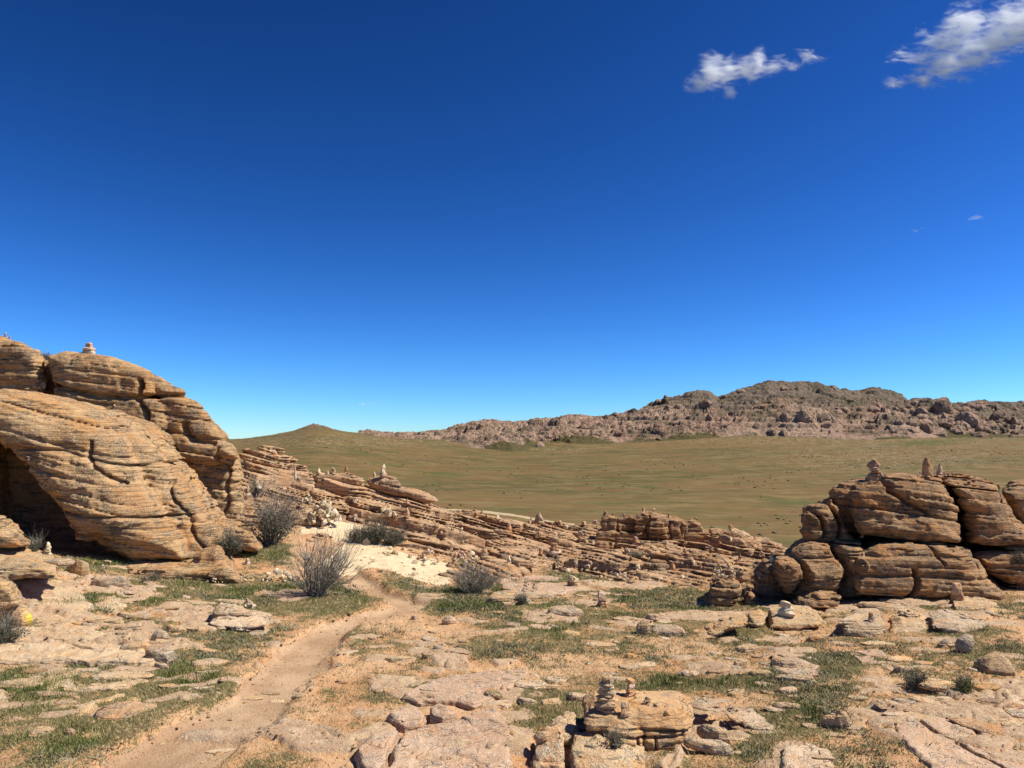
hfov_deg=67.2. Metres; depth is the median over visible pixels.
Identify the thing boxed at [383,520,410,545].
leafy shrub
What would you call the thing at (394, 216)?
sky
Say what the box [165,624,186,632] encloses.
rock
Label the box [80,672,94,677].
rock
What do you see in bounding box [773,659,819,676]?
rock slab
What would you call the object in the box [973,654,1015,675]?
rock
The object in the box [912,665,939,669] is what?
rock
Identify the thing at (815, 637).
rock
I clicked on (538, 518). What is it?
cairn
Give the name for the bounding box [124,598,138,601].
rock
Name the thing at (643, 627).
rock
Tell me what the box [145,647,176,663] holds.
rock
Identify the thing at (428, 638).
rock
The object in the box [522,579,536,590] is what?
cairn
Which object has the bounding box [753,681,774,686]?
rock
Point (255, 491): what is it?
dry shrub
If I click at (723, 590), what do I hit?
broken rock
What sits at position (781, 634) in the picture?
rock
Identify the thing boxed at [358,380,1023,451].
rocky mountain
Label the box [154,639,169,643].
rock
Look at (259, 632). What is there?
rock
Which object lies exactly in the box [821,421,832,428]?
boulder
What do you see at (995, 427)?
boulder
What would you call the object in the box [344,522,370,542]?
leafy shrub
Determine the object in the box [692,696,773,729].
rock
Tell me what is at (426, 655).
rock
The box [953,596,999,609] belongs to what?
rock
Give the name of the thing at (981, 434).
boulder
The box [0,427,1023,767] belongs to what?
ground
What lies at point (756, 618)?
rock
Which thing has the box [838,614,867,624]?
rock
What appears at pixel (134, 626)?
rock
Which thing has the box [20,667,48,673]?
rock
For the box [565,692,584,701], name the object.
rock
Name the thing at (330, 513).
cairn
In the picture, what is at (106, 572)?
cairn
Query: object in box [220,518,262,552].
rock slab
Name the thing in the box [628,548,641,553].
rock
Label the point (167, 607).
rock
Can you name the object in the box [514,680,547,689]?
rock
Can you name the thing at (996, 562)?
outcrop boulder
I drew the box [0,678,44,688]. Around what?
rock
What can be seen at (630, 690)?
cairn
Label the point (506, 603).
rock
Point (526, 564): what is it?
rock
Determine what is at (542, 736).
rock
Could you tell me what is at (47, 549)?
cairn
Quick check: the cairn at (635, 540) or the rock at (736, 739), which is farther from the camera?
the cairn at (635, 540)
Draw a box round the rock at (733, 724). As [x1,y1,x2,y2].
[728,720,776,733]
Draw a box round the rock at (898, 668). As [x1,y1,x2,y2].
[893,665,913,672]
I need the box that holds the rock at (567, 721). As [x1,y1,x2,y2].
[550,711,579,745]
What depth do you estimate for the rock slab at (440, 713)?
6.75 m
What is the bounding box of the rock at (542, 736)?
[533,731,553,742]
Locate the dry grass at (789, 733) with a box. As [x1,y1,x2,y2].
[0,534,1023,767]
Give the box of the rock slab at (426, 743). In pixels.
[354,707,513,767]
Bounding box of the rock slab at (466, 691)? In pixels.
[401,669,527,709]
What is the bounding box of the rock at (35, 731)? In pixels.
[28,726,54,737]
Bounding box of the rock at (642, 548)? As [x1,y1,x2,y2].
[636,547,647,550]
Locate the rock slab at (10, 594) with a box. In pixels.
[0,577,23,613]
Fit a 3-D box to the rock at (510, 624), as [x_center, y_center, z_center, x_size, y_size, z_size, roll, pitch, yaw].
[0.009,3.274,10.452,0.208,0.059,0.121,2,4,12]
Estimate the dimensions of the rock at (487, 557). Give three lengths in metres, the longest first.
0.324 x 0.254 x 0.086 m
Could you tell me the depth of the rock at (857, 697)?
7.31 m
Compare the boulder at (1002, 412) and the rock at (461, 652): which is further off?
the boulder at (1002, 412)
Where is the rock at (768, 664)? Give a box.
[759,662,772,666]
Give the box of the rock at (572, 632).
[564,630,580,634]
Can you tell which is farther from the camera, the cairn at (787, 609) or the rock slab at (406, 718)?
the cairn at (787, 609)
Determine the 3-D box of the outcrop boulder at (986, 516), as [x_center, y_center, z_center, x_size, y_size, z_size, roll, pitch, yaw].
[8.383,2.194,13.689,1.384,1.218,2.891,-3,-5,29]
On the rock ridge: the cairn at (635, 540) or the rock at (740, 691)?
the cairn at (635, 540)
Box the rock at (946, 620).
[929,609,988,632]
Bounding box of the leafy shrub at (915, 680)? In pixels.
[895,665,933,688]
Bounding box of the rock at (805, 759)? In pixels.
[781,755,822,764]
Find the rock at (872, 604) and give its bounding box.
[855,601,900,607]
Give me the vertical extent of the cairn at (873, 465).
0.394 m
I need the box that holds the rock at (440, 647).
[434,645,448,649]
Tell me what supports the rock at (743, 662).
on the ground at (708, 495)
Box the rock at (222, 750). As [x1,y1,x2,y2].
[205,748,235,753]
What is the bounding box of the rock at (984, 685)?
[972,681,1001,690]
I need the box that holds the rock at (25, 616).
[0,605,31,625]
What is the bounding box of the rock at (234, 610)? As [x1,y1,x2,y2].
[212,602,251,617]
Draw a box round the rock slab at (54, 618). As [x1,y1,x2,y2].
[32,614,105,625]
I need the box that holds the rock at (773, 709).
[761,706,782,711]
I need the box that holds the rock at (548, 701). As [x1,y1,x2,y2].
[541,698,561,704]
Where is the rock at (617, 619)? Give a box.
[613,617,625,620]
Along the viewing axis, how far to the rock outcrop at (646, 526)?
22.92 m
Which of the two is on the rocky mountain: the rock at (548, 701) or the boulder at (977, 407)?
the boulder at (977, 407)
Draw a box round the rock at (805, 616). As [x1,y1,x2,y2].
[767,604,823,629]
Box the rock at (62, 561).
[43,558,74,565]
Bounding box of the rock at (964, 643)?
[955,634,973,652]
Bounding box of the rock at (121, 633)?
[115,631,127,634]
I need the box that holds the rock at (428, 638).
[421,635,438,641]
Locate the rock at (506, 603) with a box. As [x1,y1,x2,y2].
[501,602,514,606]
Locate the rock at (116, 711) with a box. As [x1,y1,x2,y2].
[94,701,156,719]
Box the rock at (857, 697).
[848,695,868,700]
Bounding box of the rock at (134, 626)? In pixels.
[115,623,142,630]
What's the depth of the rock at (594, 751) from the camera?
5.84 m
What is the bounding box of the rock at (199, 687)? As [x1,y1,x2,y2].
[192,686,213,689]
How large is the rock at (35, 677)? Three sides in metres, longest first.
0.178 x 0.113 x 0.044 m
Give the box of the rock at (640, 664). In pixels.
[618,661,656,669]
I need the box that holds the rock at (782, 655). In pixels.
[777,654,789,656]
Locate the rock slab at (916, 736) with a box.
[893,711,1023,767]
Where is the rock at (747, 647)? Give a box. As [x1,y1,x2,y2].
[735,643,757,652]
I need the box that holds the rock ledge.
[127,545,238,582]
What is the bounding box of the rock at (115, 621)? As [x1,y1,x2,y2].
[104,620,120,623]
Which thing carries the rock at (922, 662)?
on the ground at (708, 495)
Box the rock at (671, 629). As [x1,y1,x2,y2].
[650,624,685,636]
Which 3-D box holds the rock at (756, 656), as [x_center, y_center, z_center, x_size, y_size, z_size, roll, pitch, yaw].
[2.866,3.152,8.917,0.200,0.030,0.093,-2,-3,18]
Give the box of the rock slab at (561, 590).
[499,575,581,595]
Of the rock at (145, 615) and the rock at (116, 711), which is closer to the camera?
the rock at (116, 711)
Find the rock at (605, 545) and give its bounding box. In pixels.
[594,542,612,548]
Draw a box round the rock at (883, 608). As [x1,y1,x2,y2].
[876,607,889,610]
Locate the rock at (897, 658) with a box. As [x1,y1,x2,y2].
[887,656,912,661]
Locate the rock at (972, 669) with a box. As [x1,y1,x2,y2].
[968,667,980,671]
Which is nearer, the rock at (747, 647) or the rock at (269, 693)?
the rock at (269, 693)
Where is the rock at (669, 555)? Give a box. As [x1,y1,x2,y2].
[665,554,678,557]
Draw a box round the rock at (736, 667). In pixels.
[730,665,744,668]
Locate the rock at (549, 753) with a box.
[530,725,566,767]
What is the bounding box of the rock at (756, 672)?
[748,670,770,675]
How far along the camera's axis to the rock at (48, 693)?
7.40 m
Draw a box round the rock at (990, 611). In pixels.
[985,608,1014,616]
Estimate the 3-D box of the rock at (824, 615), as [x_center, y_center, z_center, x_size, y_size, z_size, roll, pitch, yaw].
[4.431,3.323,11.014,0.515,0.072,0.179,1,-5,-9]
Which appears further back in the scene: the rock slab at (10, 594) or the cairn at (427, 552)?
the cairn at (427, 552)
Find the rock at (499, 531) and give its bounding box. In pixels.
[494,529,512,535]
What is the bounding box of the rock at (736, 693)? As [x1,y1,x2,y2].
[728,691,742,695]
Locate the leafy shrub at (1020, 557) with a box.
[1008,544,1023,563]
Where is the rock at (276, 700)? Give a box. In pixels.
[269,698,284,702]
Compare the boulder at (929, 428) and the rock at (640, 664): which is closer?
the rock at (640, 664)
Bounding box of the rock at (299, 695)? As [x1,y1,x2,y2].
[291,693,306,698]
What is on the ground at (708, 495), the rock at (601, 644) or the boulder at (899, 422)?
the rock at (601, 644)
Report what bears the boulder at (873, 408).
on the rocky mountain
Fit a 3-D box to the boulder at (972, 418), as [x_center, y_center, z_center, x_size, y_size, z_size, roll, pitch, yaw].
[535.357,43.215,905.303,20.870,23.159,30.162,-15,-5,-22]
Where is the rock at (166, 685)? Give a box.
[158,683,176,687]
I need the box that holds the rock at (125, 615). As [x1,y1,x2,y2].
[117,612,132,618]
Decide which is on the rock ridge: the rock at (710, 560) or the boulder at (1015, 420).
the rock at (710, 560)
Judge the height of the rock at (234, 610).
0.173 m
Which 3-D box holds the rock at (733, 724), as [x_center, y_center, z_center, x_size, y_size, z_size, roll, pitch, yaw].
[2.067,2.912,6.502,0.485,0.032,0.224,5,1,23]
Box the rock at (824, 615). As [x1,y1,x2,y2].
[820,613,838,618]
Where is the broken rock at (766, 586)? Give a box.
[753,555,787,599]
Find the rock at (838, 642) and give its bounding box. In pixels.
[829,641,845,644]
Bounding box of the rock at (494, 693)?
[484,688,501,698]
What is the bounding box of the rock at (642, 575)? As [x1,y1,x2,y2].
[636,572,650,579]
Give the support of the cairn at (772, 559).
on the broken rock at (766, 586)
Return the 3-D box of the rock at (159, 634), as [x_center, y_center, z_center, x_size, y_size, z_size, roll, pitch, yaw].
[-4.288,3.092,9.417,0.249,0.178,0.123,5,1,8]
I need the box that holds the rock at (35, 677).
[29,675,43,678]
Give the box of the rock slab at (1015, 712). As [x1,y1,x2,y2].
[985,693,1023,717]
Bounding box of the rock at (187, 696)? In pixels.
[180,693,203,700]
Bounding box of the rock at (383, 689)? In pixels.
[374,686,394,693]
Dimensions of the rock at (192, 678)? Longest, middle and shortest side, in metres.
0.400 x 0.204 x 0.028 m
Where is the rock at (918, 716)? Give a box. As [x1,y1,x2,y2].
[903,712,932,721]
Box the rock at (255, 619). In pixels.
[210,610,271,630]
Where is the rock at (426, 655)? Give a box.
[422,653,433,657]
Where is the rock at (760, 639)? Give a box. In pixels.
[754,638,768,641]
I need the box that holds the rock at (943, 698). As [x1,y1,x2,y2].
[935,696,952,699]
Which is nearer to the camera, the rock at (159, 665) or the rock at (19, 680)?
the rock at (19, 680)
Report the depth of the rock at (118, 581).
11.79 m
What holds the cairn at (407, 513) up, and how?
on the rock ridge
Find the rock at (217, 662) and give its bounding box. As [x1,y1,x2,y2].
[192,658,230,666]
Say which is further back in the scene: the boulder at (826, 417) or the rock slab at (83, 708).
the boulder at (826, 417)
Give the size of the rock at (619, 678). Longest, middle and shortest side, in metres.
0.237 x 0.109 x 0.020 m
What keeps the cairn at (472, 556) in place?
on the ground at (708, 495)
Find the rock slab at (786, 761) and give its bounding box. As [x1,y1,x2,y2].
[780,743,833,767]
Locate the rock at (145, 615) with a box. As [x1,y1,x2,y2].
[130,612,151,619]
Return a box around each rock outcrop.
[595,511,724,540]
[724,528,784,548]
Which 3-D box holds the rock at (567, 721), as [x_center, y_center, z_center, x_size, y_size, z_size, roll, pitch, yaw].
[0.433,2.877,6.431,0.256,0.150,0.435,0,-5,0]
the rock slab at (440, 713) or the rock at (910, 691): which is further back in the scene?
the rock at (910, 691)
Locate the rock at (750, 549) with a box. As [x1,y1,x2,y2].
[741,548,754,552]
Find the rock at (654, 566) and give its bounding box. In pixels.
[649,563,668,570]
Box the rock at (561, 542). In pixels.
[547,536,575,547]
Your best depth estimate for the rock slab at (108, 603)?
11.04 m
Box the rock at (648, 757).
[644,753,660,765]
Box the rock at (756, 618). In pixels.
[747,609,766,627]
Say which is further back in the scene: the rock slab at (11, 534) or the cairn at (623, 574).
the cairn at (623, 574)
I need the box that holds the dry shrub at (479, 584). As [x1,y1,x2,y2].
[448,551,507,593]
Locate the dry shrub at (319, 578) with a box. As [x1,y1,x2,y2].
[275,505,369,596]
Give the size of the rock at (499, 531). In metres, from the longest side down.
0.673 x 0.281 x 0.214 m
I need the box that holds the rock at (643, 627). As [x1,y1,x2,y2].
[636,620,649,633]
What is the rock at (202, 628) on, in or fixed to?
on the ground at (708, 495)
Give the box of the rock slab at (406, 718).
[386,705,426,732]
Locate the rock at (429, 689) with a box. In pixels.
[419,687,438,691]
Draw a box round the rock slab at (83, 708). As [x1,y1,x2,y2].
[75,693,140,714]
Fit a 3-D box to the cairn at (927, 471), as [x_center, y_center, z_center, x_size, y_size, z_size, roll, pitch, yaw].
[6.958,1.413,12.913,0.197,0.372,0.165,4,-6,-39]
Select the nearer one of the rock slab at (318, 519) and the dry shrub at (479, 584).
the dry shrub at (479, 584)
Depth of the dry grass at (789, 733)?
8.38 m
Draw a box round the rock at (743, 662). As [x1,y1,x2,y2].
[733,658,748,667]
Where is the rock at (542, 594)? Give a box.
[525,591,558,598]
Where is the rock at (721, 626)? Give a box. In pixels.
[692,614,747,639]
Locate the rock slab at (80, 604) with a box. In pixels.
[20,579,96,611]
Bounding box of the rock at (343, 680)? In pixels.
[336,678,348,683]
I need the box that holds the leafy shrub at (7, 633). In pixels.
[0,600,34,642]
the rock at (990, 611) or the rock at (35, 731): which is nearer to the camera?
the rock at (35, 731)
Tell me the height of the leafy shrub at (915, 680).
0.226 m
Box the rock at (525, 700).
[517,697,537,704]
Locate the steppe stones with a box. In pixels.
[237,430,1022,476]
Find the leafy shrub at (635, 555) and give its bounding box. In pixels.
[627,550,644,557]
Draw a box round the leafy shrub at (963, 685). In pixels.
[947,668,977,693]
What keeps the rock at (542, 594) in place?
on the ground at (708, 495)
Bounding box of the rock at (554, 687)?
[545,684,562,689]
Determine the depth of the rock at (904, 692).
7.54 m
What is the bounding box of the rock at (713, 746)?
[683,737,733,755]
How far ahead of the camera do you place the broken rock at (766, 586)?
12.46 m
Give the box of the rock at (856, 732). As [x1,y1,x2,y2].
[849,731,866,735]
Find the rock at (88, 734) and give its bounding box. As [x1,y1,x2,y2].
[80,733,100,737]
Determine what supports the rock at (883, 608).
on the ground at (708, 495)
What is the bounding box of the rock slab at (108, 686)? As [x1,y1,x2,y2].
[14,667,148,692]
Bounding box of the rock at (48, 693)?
[30,691,76,697]
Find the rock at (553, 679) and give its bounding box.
[545,676,567,682]
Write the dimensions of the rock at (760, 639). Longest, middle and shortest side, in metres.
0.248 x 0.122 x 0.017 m
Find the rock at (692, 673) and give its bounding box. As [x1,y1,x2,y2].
[676,670,699,676]
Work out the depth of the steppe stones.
626.39 m
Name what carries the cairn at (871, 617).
on the rock at (863, 626)
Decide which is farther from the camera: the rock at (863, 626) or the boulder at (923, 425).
the boulder at (923, 425)
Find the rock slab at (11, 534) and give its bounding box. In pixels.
[0,515,29,548]
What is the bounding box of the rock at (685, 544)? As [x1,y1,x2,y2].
[681,541,699,548]
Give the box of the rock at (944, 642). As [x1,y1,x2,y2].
[937,639,954,647]
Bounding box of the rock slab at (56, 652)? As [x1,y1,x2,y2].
[0,624,155,666]
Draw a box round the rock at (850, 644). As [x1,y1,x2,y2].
[843,643,855,646]
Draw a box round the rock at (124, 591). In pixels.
[120,589,132,593]
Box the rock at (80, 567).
[68,559,89,575]
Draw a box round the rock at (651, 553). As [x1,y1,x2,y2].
[648,551,665,555]
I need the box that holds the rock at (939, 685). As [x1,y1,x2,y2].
[918,678,955,692]
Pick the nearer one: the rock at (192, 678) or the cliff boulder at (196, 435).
the rock at (192, 678)
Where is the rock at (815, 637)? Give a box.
[807,634,830,641]
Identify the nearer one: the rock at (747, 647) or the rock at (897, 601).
the rock at (747, 647)
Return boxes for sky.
[0,0,1023,438]
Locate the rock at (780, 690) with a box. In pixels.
[777,686,796,692]
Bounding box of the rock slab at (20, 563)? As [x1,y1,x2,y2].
[0,546,58,580]
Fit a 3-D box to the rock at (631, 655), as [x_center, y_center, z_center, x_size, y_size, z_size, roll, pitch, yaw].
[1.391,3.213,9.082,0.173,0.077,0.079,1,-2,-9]
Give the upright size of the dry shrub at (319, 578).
1.548 m
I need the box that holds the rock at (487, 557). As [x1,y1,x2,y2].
[480,556,496,559]
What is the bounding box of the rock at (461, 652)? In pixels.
[451,650,469,654]
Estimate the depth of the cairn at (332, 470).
21.29 m
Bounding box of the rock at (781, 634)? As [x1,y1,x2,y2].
[774,633,789,636]
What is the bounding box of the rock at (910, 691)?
[908,690,924,693]
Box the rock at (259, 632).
[248,630,265,635]
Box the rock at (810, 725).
[802,723,818,727]
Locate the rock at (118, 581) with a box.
[89,575,131,587]
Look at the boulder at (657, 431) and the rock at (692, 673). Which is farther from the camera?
the boulder at (657, 431)
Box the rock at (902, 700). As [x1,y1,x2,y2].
[891,697,917,703]
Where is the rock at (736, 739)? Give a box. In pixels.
[730,738,747,740]
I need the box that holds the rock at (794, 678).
[774,674,815,682]
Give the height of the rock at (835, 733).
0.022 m
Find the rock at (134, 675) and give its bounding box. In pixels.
[89,671,154,679]
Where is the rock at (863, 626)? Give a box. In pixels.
[841,608,886,637]
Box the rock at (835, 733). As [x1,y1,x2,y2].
[825,732,846,736]
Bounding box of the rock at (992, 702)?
[973,698,1023,708]
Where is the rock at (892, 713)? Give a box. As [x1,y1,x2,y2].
[882,712,903,715]
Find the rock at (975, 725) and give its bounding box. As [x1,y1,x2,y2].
[948,718,1004,735]
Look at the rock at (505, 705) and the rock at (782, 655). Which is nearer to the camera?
the rock at (505, 705)
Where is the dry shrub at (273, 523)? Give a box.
[230,463,317,544]
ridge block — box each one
[291,480,314,490]
[312,472,364,486]
[367,475,437,503]
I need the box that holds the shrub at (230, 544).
[207,520,254,556]
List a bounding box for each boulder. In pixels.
[0,336,47,393]
[0,389,233,560]
[5,450,110,551]
[44,351,245,518]
[535,442,544,446]
[544,434,552,438]
[582,690,693,750]
[627,408,637,413]
[650,428,663,435]
[663,395,668,401]
[698,399,712,407]
[706,414,712,420]
[769,429,777,435]
[773,534,864,611]
[781,412,788,418]
[795,410,812,422]
[799,473,999,579]
[819,412,830,421]
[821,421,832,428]
[834,409,844,414]
[841,407,849,412]
[846,398,855,402]
[854,536,1005,599]
[865,424,875,429]
[867,405,879,412]
[895,420,903,423]
[900,408,909,412]
[906,419,917,426]
[907,426,918,432]
[911,400,918,405]
[915,407,928,414]
[915,414,928,419]
[917,422,926,429]
[922,419,931,423]
[925,424,933,432]
[928,416,936,420]
[932,411,943,414]
[933,397,951,413]
[933,431,947,436]
[940,422,952,426]
[941,413,948,418]
[941,472,1023,545]
[948,428,960,434]
[955,412,980,425]
[956,407,972,411]
[958,426,966,434]
[960,402,975,407]
[960,420,970,430]
[969,431,989,437]
[972,544,1023,589]
[974,404,985,410]
[974,425,983,431]
[984,426,991,432]
[989,412,1003,420]
[991,425,999,429]
[991,430,1001,434]
[995,410,1006,415]
[998,425,1006,432]
[1002,479,1023,523]
[1004,416,1010,422]
[1010,417,1020,424]
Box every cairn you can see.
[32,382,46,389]
[42,542,52,555]
[82,343,95,353]
[94,564,107,576]
[238,598,255,608]
[240,572,246,582]
[242,558,249,564]
[260,568,294,582]
[298,495,315,506]
[308,500,341,525]
[330,467,335,474]
[362,539,371,544]
[379,464,386,476]
[380,505,397,517]
[382,546,398,555]
[405,508,409,517]
[416,546,439,560]
[446,548,457,555]
[448,551,478,568]
[480,549,487,558]
[505,523,511,530]
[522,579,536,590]
[534,512,544,523]
[538,548,543,556]
[548,543,559,554]
[567,575,578,585]
[580,561,597,571]
[594,674,619,712]
[597,590,607,607]
[609,569,628,580]
[620,701,630,716]
[624,677,636,697]
[632,536,638,544]
[639,696,657,706]
[668,561,675,569]
[770,551,774,561]
[778,601,795,616]
[865,458,879,480]
[868,612,874,622]
[922,457,932,479]
[936,464,943,476]
[950,583,963,600]
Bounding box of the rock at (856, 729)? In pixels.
[845,726,859,730]
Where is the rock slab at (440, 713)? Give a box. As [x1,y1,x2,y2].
[430,703,458,723]
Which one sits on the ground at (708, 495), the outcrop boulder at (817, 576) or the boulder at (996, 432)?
the outcrop boulder at (817, 576)
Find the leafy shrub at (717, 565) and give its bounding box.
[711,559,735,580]
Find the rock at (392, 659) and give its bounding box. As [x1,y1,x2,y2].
[385,656,411,662]
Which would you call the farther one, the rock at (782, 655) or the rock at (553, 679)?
the rock at (782, 655)
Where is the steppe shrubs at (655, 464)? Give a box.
[231,428,1021,534]
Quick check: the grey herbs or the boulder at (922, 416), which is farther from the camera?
the boulder at (922, 416)
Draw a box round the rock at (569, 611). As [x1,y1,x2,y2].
[547,607,583,616]
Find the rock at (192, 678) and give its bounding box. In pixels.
[182,675,204,681]
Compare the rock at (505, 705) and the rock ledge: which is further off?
the rock ledge
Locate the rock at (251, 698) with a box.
[239,696,263,700]
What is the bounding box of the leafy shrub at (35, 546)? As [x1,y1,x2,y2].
[24,530,47,551]
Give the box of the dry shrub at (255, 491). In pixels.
[242,470,271,496]
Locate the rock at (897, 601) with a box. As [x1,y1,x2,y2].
[879,597,925,608]
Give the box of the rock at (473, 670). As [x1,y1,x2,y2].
[465,668,482,672]
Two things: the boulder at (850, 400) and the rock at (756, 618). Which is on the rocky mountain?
the boulder at (850, 400)
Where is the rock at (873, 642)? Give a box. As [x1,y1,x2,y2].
[860,641,894,644]
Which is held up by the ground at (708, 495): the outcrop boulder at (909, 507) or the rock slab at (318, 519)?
the outcrop boulder at (909, 507)
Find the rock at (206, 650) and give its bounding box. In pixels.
[198,648,216,652]
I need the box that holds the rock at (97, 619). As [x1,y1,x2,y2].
[82,616,111,622]
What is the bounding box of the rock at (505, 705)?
[492,700,510,708]
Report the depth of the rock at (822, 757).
5.78 m
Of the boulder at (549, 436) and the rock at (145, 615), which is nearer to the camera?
the rock at (145, 615)
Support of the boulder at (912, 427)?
on the rocky mountain
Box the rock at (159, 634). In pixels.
[151,629,169,640]
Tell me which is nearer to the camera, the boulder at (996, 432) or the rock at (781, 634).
the rock at (781, 634)
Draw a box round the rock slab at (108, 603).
[95,595,126,613]
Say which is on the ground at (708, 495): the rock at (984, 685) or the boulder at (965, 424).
the rock at (984, 685)
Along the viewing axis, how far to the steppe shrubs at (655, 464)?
542.58 m
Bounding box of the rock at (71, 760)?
[57,757,76,762]
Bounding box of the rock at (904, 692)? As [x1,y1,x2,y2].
[895,690,908,693]
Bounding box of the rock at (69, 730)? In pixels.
[63,727,75,735]
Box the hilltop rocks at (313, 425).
[280,423,331,433]
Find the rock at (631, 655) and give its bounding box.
[623,653,636,658]
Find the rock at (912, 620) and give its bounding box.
[889,608,927,633]
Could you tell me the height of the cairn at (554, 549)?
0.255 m
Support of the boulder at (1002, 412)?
on the rocky mountain
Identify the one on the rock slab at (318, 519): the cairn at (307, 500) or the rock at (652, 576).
the cairn at (307, 500)
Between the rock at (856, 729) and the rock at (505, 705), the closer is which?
the rock at (856, 729)
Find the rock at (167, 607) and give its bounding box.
[153,606,179,609]
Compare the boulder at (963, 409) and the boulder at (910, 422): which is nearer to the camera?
the boulder at (910, 422)
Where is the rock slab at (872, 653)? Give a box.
[851,649,893,670]
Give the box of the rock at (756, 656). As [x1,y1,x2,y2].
[750,654,761,657]
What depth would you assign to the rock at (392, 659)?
8.83 m
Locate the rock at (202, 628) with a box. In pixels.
[186,626,204,631]
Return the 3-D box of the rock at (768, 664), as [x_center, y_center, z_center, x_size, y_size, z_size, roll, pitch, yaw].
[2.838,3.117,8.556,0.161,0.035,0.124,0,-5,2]
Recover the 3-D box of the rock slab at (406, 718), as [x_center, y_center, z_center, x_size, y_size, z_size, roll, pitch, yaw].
[-0.915,2.996,6.778,0.337,0.204,0.466,3,-5,-30]
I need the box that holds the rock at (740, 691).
[731,688,746,694]
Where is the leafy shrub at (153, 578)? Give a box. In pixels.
[138,569,163,581]
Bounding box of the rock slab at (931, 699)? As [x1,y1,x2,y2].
[908,696,1023,727]
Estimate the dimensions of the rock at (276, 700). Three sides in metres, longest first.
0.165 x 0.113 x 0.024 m
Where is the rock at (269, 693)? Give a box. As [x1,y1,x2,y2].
[261,691,279,694]
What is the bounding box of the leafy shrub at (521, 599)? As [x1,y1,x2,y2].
[511,587,532,604]
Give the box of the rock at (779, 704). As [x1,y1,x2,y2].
[772,702,802,708]
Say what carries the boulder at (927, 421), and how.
on the rocky mountain
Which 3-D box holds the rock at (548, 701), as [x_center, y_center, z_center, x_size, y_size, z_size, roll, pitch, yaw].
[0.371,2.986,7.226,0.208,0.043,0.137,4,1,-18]
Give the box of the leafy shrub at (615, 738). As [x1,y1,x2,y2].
[603,721,628,748]
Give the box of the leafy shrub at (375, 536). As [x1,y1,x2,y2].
[354,515,395,544]
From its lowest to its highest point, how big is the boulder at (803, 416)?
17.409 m
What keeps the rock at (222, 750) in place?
on the ground at (708, 495)
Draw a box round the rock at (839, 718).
[820,710,851,728]
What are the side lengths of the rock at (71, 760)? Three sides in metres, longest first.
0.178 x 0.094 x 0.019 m
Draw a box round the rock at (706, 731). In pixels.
[696,724,729,743]
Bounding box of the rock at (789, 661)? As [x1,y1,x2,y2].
[770,656,804,667]
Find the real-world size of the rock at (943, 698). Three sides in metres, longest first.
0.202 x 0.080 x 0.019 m
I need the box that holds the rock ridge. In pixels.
[232,445,787,588]
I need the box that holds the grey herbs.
[0,546,1023,767]
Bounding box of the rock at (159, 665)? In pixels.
[154,662,168,668]
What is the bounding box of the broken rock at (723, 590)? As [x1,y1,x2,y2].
[699,575,741,606]
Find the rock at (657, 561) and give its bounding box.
[648,559,669,564]
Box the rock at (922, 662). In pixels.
[914,661,932,664]
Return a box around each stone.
[687,557,693,562]
[747,551,753,556]
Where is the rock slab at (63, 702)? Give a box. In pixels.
[53,700,75,707]
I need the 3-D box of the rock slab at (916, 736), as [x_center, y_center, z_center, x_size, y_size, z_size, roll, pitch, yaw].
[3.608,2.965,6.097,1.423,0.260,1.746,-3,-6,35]
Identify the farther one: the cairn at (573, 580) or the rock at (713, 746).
the cairn at (573, 580)
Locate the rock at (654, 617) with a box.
[645,614,659,621]
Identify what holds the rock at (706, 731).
on the ground at (708, 495)
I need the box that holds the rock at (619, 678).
[612,676,625,680]
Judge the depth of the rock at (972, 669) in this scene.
8.21 m
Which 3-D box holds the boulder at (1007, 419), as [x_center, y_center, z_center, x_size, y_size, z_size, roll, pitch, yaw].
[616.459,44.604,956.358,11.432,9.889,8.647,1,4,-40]
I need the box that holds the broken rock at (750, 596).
[743,586,758,604]
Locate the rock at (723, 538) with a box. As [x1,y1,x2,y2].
[718,534,744,544]
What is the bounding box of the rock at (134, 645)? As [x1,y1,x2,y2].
[120,641,150,651]
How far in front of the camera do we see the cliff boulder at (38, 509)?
15.60 m
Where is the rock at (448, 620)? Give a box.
[442,616,455,624]
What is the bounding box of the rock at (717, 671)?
[706,669,726,673]
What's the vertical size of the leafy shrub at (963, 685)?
0.284 m
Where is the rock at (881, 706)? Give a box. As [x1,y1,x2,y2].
[876,701,888,708]
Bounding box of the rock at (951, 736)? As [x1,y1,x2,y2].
[946,734,970,738]
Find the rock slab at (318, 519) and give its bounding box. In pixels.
[286,505,327,527]
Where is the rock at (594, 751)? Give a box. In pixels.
[569,731,645,767]
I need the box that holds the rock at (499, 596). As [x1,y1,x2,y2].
[487,590,533,602]
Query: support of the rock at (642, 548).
on the rock ridge
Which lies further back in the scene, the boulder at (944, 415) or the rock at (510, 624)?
the boulder at (944, 415)
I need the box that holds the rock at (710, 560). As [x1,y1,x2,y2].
[703,557,731,563]
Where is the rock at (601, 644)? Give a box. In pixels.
[585,642,615,646]
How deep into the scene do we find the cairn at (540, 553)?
16.14 m
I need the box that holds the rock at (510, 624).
[505,622,519,626]
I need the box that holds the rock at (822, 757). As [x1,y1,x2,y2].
[811,755,835,760]
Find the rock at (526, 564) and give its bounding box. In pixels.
[511,560,535,567]
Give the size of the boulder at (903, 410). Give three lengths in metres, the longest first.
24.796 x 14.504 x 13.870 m
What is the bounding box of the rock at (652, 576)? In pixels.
[638,571,658,578]
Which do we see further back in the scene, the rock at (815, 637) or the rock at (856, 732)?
the rock at (815, 637)

